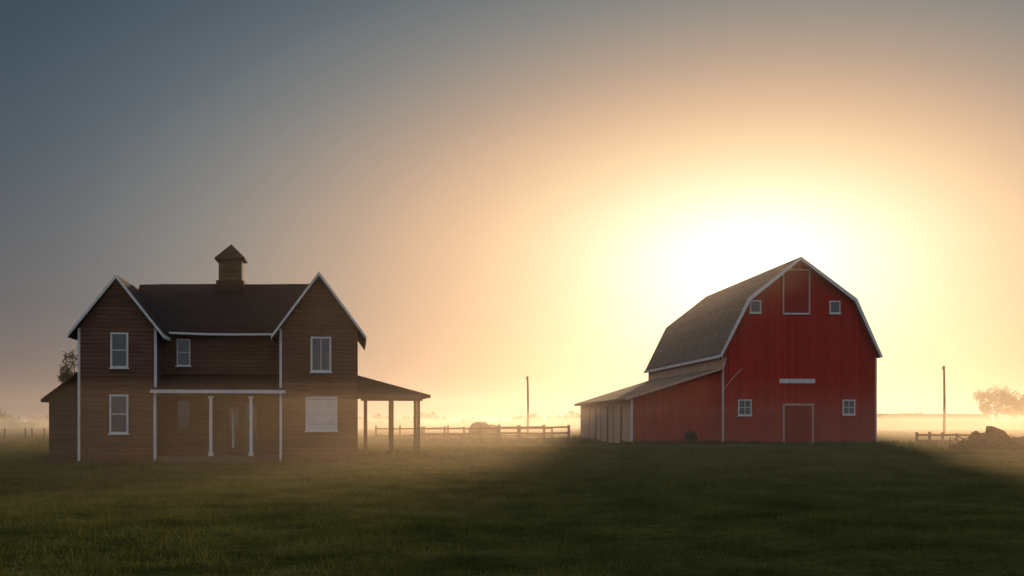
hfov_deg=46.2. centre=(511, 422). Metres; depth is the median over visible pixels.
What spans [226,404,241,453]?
door leaf
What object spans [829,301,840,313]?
barn window
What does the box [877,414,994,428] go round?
fog bank
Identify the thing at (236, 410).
door window
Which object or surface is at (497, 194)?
sky
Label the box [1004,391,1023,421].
tree
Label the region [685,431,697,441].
old tire
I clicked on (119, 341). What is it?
window
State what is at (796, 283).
hay door
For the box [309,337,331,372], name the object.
window
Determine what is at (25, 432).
wire fence
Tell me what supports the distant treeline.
on the ground at (899, 435)
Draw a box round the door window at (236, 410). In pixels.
[229,408,238,426]
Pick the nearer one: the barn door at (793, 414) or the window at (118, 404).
the window at (118, 404)
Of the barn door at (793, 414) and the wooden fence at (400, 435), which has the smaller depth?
the barn door at (793, 414)
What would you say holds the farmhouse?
on the ground at (899, 435)
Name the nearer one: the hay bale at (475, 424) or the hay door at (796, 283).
the hay door at (796, 283)
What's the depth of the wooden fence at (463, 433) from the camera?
83.87 m
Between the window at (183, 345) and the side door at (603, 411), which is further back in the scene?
the side door at (603, 411)
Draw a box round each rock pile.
[939,431,1020,449]
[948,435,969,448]
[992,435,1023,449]
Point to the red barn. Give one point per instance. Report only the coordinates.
(789, 351)
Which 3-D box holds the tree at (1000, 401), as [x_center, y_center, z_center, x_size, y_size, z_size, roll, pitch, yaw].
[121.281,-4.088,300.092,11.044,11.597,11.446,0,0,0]
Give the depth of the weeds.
74.22 m
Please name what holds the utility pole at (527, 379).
on the ground at (899, 435)
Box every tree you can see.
[57,348,77,383]
[972,384,1021,427]
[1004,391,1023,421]
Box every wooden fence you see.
[375,425,552,439]
[421,426,497,441]
[915,432,975,443]
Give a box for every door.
[246,404,258,453]
[590,409,594,439]
[601,409,606,441]
[613,408,619,442]
[784,270,808,312]
[785,406,811,441]
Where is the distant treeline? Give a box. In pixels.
[0,408,1023,427]
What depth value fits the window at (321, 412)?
50.26 m
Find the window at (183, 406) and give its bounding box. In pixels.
[175,400,191,428]
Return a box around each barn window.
[738,399,751,415]
[749,300,761,313]
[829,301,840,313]
[842,400,855,415]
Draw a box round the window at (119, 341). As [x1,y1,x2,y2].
[109,332,129,368]
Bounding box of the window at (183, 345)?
[175,339,191,366]
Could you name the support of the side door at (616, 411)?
in the red barn
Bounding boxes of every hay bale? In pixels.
[469,422,488,437]
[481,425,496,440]
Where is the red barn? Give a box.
[574,257,882,443]
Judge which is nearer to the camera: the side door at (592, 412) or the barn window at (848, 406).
the barn window at (848, 406)
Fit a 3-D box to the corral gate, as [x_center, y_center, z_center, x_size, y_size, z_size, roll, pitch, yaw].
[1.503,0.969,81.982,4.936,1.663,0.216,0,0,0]
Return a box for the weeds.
[1,433,959,464]
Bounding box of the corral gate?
[498,424,569,442]
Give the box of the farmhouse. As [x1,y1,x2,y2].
[41,244,430,463]
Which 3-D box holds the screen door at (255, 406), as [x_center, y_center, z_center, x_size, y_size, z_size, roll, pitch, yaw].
[-11.135,0.275,51.458,0.540,2.150,0.060,0,0,-7]
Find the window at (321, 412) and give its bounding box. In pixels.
[304,397,337,431]
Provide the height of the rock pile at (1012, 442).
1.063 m
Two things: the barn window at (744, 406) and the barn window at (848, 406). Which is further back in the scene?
the barn window at (848, 406)
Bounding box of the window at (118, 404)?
[108,395,129,434]
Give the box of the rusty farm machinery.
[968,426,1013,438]
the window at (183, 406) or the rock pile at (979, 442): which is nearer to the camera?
the window at (183, 406)
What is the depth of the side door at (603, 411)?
87.69 m
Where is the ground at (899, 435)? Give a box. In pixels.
[0,423,1023,575]
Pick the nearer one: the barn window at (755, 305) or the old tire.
the old tire
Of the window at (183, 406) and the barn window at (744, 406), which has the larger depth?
the barn window at (744, 406)
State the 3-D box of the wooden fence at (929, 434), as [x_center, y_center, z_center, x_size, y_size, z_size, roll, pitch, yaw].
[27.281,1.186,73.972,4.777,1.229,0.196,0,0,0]
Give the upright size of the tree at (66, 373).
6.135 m
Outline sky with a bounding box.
[0,0,1023,422]
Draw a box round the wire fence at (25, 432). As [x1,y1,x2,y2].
[3,428,44,439]
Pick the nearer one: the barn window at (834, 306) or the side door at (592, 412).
the barn window at (834, 306)
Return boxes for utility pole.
[526,376,528,434]
[942,366,945,433]
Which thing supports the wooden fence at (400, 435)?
on the ground at (899, 435)

